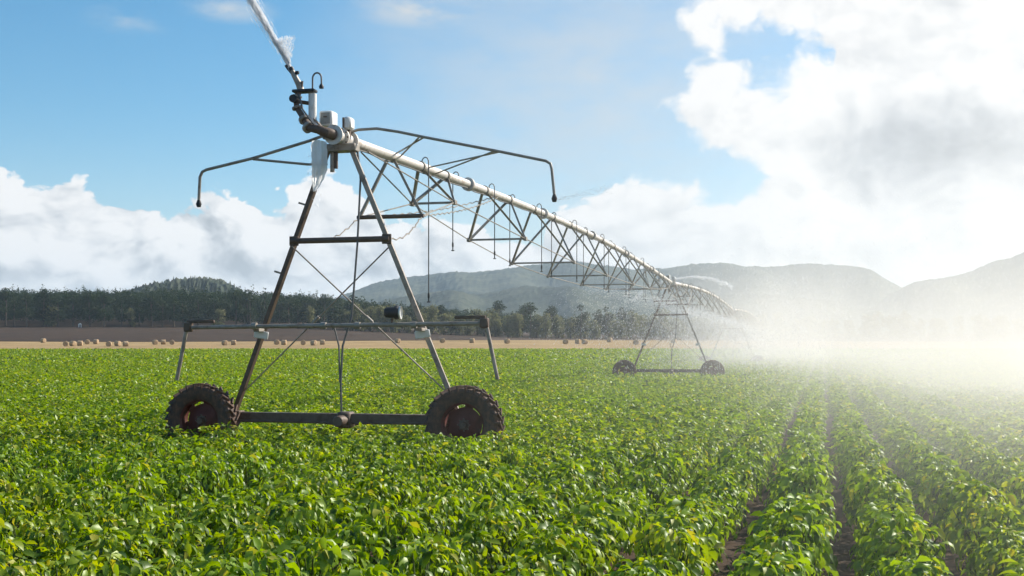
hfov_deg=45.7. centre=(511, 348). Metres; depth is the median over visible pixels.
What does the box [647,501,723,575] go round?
crop plant
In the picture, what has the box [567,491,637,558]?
crop plant
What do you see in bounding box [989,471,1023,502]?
crop plant
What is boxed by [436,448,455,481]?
crop plant
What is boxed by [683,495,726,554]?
crop plant
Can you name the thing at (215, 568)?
crop plant
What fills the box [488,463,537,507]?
crop plant
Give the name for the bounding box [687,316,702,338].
woodland tree
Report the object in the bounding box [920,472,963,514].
crop plant
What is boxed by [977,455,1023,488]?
crop plant
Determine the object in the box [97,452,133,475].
crop plant
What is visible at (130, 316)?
woodland tree
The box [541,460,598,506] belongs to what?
crop plant
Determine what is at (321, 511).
crop plant
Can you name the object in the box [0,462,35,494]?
crop plant
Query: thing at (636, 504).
crop plant
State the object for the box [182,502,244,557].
crop plant
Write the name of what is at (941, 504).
crop plant
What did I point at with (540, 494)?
crop plant
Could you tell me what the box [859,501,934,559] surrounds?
crop plant
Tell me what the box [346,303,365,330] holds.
woodland tree
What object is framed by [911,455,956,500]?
crop plant
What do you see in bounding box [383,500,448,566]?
crop plant
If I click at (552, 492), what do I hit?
crop plant
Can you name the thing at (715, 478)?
crop plant
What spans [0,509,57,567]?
crop plant
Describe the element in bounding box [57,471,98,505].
crop plant
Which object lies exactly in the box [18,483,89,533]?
crop plant
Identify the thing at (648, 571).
crop plant
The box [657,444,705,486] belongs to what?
crop plant
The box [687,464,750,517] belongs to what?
crop plant
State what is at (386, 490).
crop plant
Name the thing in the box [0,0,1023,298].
sky
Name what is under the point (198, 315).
woodland tree
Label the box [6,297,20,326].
woodland tree
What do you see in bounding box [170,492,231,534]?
crop plant
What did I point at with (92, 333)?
fallow field
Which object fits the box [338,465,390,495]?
crop plant
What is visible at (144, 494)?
crop plant
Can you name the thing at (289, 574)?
crop plant
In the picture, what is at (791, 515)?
crop plant
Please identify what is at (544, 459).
crop plant
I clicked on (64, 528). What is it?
crop plant
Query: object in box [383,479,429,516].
crop plant
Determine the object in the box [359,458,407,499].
crop plant
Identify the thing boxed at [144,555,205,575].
crop plant
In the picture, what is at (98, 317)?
woodland tree
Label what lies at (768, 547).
crop plant
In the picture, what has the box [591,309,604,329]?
woodland tree
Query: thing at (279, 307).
woodland tree
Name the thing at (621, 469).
crop plant
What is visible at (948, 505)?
crop plant
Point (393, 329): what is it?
woodland tree
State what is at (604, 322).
woodland tree
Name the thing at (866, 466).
crop plant
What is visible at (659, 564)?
crop plant
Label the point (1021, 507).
crop plant
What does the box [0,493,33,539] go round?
crop plant
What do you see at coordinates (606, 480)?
crop plant
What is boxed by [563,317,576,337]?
woodland tree
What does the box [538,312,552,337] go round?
woodland tree
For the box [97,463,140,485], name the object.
crop plant
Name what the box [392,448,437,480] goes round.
crop plant
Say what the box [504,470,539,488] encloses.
crop plant
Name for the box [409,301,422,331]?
woodland tree
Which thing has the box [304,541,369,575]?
crop plant
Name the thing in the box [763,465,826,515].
crop plant
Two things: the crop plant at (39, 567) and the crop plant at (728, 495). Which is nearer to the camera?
the crop plant at (39, 567)
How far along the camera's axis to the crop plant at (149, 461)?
13.81 m
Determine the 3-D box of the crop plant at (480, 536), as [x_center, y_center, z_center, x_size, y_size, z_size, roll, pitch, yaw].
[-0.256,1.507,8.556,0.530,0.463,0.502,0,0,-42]
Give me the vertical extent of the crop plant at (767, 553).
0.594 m
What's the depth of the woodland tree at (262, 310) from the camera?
456.27 m
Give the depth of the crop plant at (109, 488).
10.43 m
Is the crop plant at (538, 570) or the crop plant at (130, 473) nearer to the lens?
the crop plant at (538, 570)
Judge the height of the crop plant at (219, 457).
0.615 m
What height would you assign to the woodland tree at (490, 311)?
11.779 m
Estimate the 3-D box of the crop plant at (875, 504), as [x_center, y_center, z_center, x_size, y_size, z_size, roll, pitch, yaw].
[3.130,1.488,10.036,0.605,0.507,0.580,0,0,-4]
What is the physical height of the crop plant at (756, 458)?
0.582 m
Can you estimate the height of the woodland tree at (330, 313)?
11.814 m
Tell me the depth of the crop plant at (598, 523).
8.67 m
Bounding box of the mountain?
[871,252,1023,333]
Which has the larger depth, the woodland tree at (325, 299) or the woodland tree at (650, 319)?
the woodland tree at (650, 319)
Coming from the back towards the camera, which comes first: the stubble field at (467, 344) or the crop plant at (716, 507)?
the stubble field at (467, 344)
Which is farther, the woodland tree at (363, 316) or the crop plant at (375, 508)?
the woodland tree at (363, 316)
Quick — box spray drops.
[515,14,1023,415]
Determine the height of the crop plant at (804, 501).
0.646 m
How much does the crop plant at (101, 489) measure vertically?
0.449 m
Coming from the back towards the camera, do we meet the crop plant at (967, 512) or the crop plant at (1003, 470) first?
the crop plant at (1003, 470)
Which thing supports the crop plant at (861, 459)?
on the ground
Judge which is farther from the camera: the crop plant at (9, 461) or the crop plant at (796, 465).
the crop plant at (9, 461)
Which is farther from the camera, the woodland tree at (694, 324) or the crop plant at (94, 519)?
the woodland tree at (694, 324)
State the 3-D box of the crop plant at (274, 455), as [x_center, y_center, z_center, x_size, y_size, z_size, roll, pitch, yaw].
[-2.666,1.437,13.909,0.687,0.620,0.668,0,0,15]
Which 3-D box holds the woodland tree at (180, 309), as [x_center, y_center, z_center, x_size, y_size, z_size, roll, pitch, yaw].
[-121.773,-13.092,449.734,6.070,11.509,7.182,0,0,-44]
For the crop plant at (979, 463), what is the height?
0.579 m
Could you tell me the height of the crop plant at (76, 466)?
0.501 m
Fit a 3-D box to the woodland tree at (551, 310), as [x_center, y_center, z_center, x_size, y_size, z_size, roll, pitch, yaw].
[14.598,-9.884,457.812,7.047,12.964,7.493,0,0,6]
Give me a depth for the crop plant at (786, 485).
11.29 m
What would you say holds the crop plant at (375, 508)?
on the ground
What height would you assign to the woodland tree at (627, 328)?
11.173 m
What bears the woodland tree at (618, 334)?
on the ground
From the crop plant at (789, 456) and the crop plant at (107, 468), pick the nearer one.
the crop plant at (107, 468)
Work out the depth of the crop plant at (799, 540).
8.63 m
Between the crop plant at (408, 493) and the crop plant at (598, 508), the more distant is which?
the crop plant at (408, 493)
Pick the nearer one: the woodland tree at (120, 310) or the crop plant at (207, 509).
the crop plant at (207, 509)
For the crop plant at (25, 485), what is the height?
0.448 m
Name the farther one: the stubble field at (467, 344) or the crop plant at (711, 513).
the stubble field at (467, 344)
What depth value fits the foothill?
1664.20 m
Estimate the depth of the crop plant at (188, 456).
13.52 m
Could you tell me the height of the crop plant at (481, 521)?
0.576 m
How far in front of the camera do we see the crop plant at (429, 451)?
14.16 m
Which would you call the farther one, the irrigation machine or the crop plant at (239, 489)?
the irrigation machine
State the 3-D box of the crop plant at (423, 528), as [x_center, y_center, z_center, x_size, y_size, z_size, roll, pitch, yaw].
[-0.909,1.459,9.053,0.658,0.573,0.620,0,0,-25]
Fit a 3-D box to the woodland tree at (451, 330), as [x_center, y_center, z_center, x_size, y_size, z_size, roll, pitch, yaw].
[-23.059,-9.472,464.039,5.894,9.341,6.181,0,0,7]
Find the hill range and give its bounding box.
[339,261,901,309]
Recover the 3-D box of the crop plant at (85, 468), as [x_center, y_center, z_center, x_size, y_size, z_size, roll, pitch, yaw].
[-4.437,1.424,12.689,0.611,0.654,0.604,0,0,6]
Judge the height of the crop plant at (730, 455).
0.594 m
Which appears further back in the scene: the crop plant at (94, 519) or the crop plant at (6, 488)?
the crop plant at (6, 488)
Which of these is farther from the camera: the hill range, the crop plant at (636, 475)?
the hill range
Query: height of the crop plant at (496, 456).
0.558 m
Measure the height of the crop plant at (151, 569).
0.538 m
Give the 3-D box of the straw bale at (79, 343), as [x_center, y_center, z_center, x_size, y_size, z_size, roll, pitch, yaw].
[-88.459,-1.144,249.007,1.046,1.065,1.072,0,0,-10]
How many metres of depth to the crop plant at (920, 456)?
14.34 m
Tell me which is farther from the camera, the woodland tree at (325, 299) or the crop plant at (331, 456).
the woodland tree at (325, 299)
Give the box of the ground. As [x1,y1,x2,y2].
[0,316,1023,575]
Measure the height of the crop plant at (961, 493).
0.700 m
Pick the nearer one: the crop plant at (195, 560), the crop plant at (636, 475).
the crop plant at (195, 560)
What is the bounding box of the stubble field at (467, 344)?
[0,340,1023,349]
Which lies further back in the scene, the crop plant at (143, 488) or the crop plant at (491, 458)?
the crop plant at (491, 458)
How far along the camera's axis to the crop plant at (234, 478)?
12.41 m
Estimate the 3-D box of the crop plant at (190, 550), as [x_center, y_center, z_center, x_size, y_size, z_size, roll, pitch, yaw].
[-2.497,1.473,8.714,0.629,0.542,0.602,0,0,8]
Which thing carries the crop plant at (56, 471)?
on the ground
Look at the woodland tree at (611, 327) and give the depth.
463.65 m
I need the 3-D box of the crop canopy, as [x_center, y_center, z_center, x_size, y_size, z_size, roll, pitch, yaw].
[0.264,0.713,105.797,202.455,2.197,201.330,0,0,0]
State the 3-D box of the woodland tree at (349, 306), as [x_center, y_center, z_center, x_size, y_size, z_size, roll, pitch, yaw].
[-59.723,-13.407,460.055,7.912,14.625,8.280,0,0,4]
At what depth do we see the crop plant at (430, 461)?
14.45 m
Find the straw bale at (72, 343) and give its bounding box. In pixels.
[69,341,75,345]
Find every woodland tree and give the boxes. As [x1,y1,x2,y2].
[0,287,16,325]
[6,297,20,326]
[16,292,35,326]
[33,288,56,325]
[42,304,57,326]
[48,296,67,326]
[61,290,84,326]
[79,290,98,325]
[94,293,115,326]
[96,299,107,325]
[116,299,126,325]
[123,307,136,326]
[133,301,145,326]
[143,293,160,326]
[153,299,170,326]
[165,297,183,326]
[175,298,191,326]
[188,293,208,324]
[208,300,219,321]
[211,309,225,324]
[226,289,247,324]
[238,289,257,324]
[241,293,258,324]
[255,292,271,322]
[274,302,285,323]
[279,294,294,323]
[291,300,305,328]
[302,305,315,328]
[314,294,334,322]
[325,300,338,329]
[338,309,350,330]
[344,295,363,330]
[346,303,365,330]
[361,306,376,330]
[361,309,367,330]
[368,305,388,331]
[376,305,389,331]
[385,304,401,332]
[396,310,407,332]
[404,315,411,332]
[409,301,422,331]
[415,311,426,328]
[424,304,439,333]
[435,304,448,333]
[435,313,453,334]
[445,312,458,333]
[453,318,465,334]
[463,314,474,334]
[471,309,481,334]
[472,311,492,336]
[486,307,499,335]
[489,312,502,336]
[493,300,506,335]
[501,315,515,337]
[510,312,524,336]
[511,312,523,330]
[515,305,528,336]
[521,302,540,337]
[531,314,542,336]
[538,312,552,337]
[542,305,559,337]
[550,315,564,337]
[557,314,564,337]
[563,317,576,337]
[570,305,589,338]
[577,317,590,337]
[588,320,601,338]
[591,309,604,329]
[599,306,613,338]
[604,312,616,337]
[612,307,629,337]
[613,320,625,338]
[618,311,639,338]
[636,314,649,337]
[636,315,647,338]
[644,314,658,337]
[645,319,661,337]
[657,308,672,337]
[670,317,685,338]
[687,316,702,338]
[722,315,736,338]
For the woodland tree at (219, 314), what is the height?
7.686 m
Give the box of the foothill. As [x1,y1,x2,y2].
[378,285,902,333]
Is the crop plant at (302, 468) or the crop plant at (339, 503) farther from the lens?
the crop plant at (302, 468)
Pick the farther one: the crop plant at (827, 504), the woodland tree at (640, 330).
the woodland tree at (640, 330)
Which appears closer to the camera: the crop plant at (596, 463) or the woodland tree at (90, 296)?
the crop plant at (596, 463)
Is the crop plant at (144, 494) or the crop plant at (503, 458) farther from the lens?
the crop plant at (503, 458)
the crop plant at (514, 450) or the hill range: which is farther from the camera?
the hill range
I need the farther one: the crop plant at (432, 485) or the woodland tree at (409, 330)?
the woodland tree at (409, 330)
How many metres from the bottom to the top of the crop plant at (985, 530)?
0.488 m
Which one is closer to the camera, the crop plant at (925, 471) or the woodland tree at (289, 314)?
the crop plant at (925, 471)
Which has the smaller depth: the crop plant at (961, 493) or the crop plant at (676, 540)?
the crop plant at (676, 540)
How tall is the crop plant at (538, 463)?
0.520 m
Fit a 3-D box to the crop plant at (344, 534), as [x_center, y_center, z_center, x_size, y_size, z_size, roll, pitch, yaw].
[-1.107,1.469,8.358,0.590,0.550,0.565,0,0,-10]
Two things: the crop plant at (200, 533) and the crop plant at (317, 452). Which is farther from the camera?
the crop plant at (317, 452)
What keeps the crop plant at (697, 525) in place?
on the ground
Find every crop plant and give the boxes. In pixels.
[0,453,32,478]
[0,454,25,484]
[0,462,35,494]
[0,463,18,492]
[0,473,20,512]
[0,476,72,536]
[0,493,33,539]
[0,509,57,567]
[0,514,12,566]
[0,536,44,575]
[0,551,39,575]
[0,556,50,575]
[8,483,49,515]
[8,507,105,575]
[10,468,50,489]
[12,471,69,513]
[12,517,79,574]
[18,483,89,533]
[25,510,79,549]
[25,545,102,575]
[26,453,65,484]
[35,466,75,493]
[53,524,148,575]
[55,490,113,549]
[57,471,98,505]
[57,480,107,515]
[60,459,97,482]
[61,454,114,489]
[64,478,130,539]
[65,549,151,575]
[68,450,115,482]
[70,510,130,560]
[81,482,117,504]
[88,488,166,549]
[95,527,175,575]
[95,558,168,575]
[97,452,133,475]
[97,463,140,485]
[102,458,162,501]
[106,465,138,483]
[106,475,173,528]
[108,490,158,532]
[118,503,172,558]
[122,515,203,575]
[127,454,167,487]
[131,476,172,499]
[140,514,215,574]
[143,461,177,489]
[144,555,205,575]
[147,467,189,502]
[153,472,205,519]
[156,452,191,469]
[158,498,204,547]
[159,458,202,493]
[163,455,230,517]
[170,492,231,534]
[176,449,223,490]
[180,550,237,575]
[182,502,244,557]
[188,524,277,575]
[191,447,239,487]
[191,458,245,503]
[192,557,267,575]
[200,491,252,528]
[201,463,243,495]
[204,497,265,557]
[216,449,256,486]
[219,515,296,575]
[222,448,272,491]
[222,484,293,543]
[223,483,262,510]
[224,536,299,575]
[238,455,284,488]
[241,479,285,517]
[242,500,317,575]
[247,447,302,487]
[253,493,318,537]
[259,469,295,506]
[263,490,338,563]
[265,461,317,495]
[267,474,320,532]
[267,535,353,575]
[270,567,306,575]
[276,448,312,486]
[286,445,325,479]
[287,461,324,492]
[292,466,351,528]
[292,492,363,546]
[303,485,343,530]
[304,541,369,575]
[305,446,341,478]
[309,522,391,573]
[310,460,346,495]
[312,449,357,483]
[319,511,370,544]
[324,479,372,515]
[334,563,406,575]
[335,483,383,523]
[336,498,419,575]
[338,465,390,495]
[340,458,368,478]
[341,442,390,469]
[343,475,405,528]
[346,456,401,502]
[352,508,431,573]
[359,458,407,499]
[361,474,421,523]
[364,453,385,469]
[374,450,400,476]
[379,532,465,575]
[382,453,425,504]
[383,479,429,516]
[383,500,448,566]
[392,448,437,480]
[395,500,459,548]
[397,469,446,512]
[401,531,476,575]
[404,447,451,487]
[409,477,447,516]
[410,453,449,479]
[411,491,475,552]
[420,539,489,575]
[421,470,460,515]
[427,453,477,492]
[433,485,480,536]
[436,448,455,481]
[437,452,487,489]
[439,530,512,574]
[441,487,492,536]
[453,475,499,522]
[453,510,527,575]
[458,462,487,481]
[459,493,533,573]
[463,453,499,493]
[467,468,516,516]
[475,449,508,487]
[476,466,522,498]
[478,501,542,562]
[485,445,523,469]
[485,562,546,575]
[487,572,526,575]
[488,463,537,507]
[494,449,525,469]
[494,486,559,544]
[500,549,575,575]
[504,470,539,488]
[509,523,597,575]
[510,465,545,498]
[511,530,581,575]
[512,459,555,486]
[512,489,565,531]
[515,484,564,533]
[520,478,575,530]
[522,455,557,482]
[528,447,571,476]
[535,452,562,488]
[539,523,611,575]
[540,447,575,469]
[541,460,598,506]
[546,467,594,518]
[547,478,584,519]
[549,501,629,575]
[553,513,625,575]
[562,468,606,507]
[563,454,620,499]
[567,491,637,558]
[570,510,620,564]
[585,459,617,484]
[585,465,616,492]
[587,446,631,492]
[589,443,632,483]
[591,498,641,545]
[594,454,628,487]
[603,487,647,531]
[603,494,650,532]
[603,559,672,575]
[605,563,658,575]
[607,488,655,538]
[612,467,676,522]
[623,475,666,513]
[628,458,681,509]
[628,472,675,507]
[628,522,710,575]
[628,548,690,575]
[629,508,725,575]
[632,450,688,507]
[646,531,708,575]
[647,495,727,562]
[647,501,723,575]
[653,460,688,498]
[655,446,703,493]
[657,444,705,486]
[661,457,693,492]
[670,505,722,561]
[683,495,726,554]
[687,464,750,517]
[687,470,752,531]
[694,495,731,545]
[697,493,740,540]
[703,485,745,534]
[704,476,744,514]
[710,451,759,496]
[712,445,753,479]
[714,467,752,502]
[721,455,766,502]
[721,465,755,500]
[726,449,767,488]
[727,547,811,575]
[727,552,814,575]
[730,530,812,575]
[739,447,773,485]
[741,503,830,575]
[743,540,822,575]
[745,500,838,575]
[749,498,833,575]
[758,493,834,563]
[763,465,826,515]
[772,458,827,492]
[772,464,836,526]
[772,492,841,543]
[776,477,830,512]
[777,448,832,496]
[777,450,815,472]
[778,445,828,475]
[787,454,836,492]
[837,460,878,494]
[838,447,889,487]
[842,457,898,511]
[842,474,894,517]
[843,467,888,505]
[845,469,916,532]
[846,457,876,482]
[847,477,912,532]
[847,519,920,575]
[848,461,886,473]
[849,508,930,566]
[851,476,891,508]
[853,512,954,575]
[854,498,919,550]
[859,491,920,533]
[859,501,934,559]
[861,537,945,575]
[864,550,930,575]
[867,507,924,554]
[877,555,952,575]
[898,565,946,575]
[903,453,937,488]
[904,461,939,488]
[905,452,960,493]
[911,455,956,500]
[911,464,961,502]
[914,465,974,522]
[914,470,952,511]
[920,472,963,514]
[930,476,992,531]
[932,476,998,540]
[935,483,980,518]
[938,507,984,548]
[939,480,1017,554]
[944,499,1019,565]
[953,501,1023,575]
[960,526,1023,575]
[963,522,1022,575]
[971,449,1006,483]
[973,463,1005,478]
[976,543,1023,575]
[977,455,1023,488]
[978,459,1019,499]
[984,465,1023,497]
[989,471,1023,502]
[997,553,1023,575]
[997,563,1023,575]
[1001,476,1023,512]
[1001,478,1023,523]
[1001,552,1023,575]
[1002,567,1022,575]
[1004,472,1023,504]
[1014,494,1023,514]
[1018,505,1023,520]
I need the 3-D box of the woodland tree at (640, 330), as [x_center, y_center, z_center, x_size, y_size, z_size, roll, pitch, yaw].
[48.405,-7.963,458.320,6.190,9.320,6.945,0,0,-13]
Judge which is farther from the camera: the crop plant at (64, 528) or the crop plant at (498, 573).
the crop plant at (64, 528)
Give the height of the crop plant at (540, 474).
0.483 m
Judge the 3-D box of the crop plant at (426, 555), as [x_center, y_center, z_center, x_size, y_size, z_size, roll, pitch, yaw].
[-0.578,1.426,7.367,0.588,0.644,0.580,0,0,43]
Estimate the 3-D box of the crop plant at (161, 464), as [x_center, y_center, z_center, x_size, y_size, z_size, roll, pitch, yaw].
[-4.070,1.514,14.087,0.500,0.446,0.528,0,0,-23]
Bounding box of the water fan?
[276,35,295,63]
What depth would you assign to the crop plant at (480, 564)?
7.96 m
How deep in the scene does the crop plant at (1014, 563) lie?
7.04 m
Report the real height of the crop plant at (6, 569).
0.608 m
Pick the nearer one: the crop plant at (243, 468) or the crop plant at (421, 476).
the crop plant at (421, 476)
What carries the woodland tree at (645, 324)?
on the ground
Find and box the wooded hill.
[131,276,242,294]
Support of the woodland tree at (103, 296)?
on the ground
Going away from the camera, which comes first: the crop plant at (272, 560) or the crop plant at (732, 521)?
the crop plant at (272, 560)
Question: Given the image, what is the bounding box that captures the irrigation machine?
[164,65,776,451]
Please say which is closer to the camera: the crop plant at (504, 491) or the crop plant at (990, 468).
the crop plant at (504, 491)
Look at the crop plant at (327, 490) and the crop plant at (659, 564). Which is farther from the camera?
the crop plant at (327, 490)
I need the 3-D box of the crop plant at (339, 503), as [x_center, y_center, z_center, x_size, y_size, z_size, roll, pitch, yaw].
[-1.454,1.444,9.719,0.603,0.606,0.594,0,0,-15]
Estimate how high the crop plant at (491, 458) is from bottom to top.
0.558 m
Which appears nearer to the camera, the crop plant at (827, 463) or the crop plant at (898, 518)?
the crop plant at (898, 518)
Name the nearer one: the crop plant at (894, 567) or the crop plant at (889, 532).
the crop plant at (894, 567)
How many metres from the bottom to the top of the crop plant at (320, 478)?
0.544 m
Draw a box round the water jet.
[246,0,291,69]
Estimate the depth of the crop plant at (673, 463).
13.06 m
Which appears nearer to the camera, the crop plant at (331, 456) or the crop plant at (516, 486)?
the crop plant at (516, 486)
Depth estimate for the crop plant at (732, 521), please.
10.68 m
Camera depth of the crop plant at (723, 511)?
10.43 m
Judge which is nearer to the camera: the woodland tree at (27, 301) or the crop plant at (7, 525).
the crop plant at (7, 525)
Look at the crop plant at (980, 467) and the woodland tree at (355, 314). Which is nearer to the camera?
the crop plant at (980, 467)
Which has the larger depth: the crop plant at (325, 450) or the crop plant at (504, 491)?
the crop plant at (325, 450)
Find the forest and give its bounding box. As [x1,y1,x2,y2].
[0,284,721,335]
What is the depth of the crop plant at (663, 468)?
12.82 m
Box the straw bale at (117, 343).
[114,341,120,345]
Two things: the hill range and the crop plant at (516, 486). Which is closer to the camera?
the crop plant at (516, 486)
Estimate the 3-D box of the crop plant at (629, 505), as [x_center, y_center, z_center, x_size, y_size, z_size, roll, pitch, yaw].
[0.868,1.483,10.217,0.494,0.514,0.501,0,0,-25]
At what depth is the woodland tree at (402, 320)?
458.65 m
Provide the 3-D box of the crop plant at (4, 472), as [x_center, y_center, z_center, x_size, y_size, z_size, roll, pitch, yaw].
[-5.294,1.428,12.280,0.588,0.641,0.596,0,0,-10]
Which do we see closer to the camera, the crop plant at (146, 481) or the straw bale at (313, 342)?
the crop plant at (146, 481)
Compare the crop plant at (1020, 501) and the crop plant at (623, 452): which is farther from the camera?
the crop plant at (623, 452)
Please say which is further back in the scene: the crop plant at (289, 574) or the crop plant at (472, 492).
the crop plant at (472, 492)
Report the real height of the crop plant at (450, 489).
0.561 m
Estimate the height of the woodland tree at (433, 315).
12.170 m
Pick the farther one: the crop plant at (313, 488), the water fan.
the water fan
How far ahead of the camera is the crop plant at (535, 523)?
9.55 m
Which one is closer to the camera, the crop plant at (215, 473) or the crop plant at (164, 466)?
the crop plant at (215, 473)
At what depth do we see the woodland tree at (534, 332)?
466.00 m
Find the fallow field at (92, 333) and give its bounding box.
[0,326,480,341]
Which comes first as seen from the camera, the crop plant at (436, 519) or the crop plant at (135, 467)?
the crop plant at (436, 519)
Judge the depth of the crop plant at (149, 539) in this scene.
8.36 m
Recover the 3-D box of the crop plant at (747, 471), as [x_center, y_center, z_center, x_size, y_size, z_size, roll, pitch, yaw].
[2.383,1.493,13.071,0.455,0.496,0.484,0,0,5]
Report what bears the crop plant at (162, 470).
on the ground
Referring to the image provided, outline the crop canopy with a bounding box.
[0,347,1023,570]
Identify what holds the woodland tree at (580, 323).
on the ground
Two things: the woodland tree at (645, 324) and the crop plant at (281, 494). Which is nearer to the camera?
the crop plant at (281, 494)
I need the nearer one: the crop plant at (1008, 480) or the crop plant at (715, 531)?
the crop plant at (715, 531)
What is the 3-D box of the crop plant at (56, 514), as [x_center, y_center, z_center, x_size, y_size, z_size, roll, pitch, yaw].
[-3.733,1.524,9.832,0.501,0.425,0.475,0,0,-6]
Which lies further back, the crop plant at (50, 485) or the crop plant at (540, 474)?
the crop plant at (540, 474)
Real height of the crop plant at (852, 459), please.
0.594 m
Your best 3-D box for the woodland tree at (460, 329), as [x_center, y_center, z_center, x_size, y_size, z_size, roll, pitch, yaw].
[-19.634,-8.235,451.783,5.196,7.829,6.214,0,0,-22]
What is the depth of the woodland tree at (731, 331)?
449.10 m
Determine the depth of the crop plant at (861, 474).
11.02 m
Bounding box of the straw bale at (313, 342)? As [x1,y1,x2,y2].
[310,340,316,344]
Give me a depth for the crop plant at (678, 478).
13.45 m
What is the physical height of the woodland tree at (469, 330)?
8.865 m
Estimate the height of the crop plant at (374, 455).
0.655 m
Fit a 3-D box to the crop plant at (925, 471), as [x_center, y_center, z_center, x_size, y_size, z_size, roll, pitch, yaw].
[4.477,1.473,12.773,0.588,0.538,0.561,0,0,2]
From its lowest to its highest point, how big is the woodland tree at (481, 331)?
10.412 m
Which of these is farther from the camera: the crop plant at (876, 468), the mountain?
the mountain
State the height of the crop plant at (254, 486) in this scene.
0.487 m
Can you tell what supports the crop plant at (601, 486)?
on the ground
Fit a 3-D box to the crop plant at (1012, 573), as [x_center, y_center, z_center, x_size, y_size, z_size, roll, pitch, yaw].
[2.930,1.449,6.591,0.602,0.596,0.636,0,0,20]
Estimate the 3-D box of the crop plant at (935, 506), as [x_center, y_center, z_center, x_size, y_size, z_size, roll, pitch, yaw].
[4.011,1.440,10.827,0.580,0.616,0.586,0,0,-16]
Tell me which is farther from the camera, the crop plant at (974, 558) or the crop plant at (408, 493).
the crop plant at (408, 493)
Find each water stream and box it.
[557,179,615,201]
[632,281,667,300]
[672,274,733,287]
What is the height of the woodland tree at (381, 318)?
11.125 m
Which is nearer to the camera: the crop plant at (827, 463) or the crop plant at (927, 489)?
the crop plant at (927, 489)
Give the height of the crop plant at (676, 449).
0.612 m
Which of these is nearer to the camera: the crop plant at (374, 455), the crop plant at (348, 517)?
the crop plant at (348, 517)
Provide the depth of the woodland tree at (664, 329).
457.55 m
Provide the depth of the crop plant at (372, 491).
10.38 m
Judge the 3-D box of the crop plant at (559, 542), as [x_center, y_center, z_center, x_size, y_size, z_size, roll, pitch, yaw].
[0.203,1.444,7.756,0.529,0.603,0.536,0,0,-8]
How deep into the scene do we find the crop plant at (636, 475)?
11.77 m
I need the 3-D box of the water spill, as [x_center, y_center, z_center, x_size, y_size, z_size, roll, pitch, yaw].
[-2.964,-2.638,18.384,0.278,1.024,0.250,0,0,34]
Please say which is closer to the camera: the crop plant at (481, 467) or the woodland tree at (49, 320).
the crop plant at (481, 467)
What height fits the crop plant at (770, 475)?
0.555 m
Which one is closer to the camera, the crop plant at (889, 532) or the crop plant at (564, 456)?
the crop plant at (889, 532)
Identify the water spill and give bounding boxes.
[308,140,327,206]
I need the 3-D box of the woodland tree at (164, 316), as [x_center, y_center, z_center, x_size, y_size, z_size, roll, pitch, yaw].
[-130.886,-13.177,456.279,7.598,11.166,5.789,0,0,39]
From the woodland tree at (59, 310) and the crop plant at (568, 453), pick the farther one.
the woodland tree at (59, 310)
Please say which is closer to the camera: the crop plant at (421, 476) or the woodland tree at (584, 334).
the crop plant at (421, 476)
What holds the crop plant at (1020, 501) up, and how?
on the ground
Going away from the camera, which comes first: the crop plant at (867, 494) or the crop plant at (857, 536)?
the crop plant at (857, 536)
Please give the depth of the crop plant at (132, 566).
6.74 m
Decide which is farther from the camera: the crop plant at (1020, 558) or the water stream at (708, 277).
the water stream at (708, 277)
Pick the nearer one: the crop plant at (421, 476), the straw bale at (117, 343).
the crop plant at (421, 476)
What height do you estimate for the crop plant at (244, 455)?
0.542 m
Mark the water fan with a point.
(281, 43)
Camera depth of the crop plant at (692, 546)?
7.84 m
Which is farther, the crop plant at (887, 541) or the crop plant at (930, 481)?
the crop plant at (930, 481)
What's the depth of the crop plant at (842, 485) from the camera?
13.02 m
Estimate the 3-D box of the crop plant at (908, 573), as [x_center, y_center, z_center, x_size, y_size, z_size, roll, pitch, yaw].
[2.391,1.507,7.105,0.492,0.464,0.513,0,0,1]
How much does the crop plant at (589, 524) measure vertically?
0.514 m
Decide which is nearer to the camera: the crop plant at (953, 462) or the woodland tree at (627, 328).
the crop plant at (953, 462)
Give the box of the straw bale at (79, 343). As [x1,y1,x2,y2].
[77,341,82,345]
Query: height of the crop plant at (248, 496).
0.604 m
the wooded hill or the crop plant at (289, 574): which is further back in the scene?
the wooded hill
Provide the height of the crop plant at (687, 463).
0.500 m
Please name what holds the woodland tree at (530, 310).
on the ground
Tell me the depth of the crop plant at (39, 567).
7.21 m
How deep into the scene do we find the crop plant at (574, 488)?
11.33 m
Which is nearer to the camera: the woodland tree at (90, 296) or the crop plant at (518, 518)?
the crop plant at (518, 518)
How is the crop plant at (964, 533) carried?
on the ground
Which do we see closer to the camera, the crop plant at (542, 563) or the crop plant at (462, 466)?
the crop plant at (542, 563)
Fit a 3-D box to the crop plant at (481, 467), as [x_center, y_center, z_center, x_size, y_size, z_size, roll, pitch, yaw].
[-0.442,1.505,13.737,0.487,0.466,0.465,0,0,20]
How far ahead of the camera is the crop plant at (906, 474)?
14.00 m
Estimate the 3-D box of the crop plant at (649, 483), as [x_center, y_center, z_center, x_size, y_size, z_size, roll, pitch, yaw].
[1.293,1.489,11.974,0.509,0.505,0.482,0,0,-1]
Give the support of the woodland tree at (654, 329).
on the ground
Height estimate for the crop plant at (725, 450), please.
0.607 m
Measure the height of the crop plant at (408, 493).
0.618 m
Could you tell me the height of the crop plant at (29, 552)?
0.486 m
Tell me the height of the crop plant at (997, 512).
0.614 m
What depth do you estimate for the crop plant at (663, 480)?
12.31 m
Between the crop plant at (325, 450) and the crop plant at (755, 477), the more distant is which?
the crop plant at (325, 450)
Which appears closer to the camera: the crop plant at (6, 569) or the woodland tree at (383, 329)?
the crop plant at (6, 569)
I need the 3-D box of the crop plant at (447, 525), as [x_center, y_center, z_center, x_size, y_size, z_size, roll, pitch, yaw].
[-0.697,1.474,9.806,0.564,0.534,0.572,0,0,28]
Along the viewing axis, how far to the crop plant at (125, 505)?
9.59 m
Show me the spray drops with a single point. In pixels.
(729, 322)

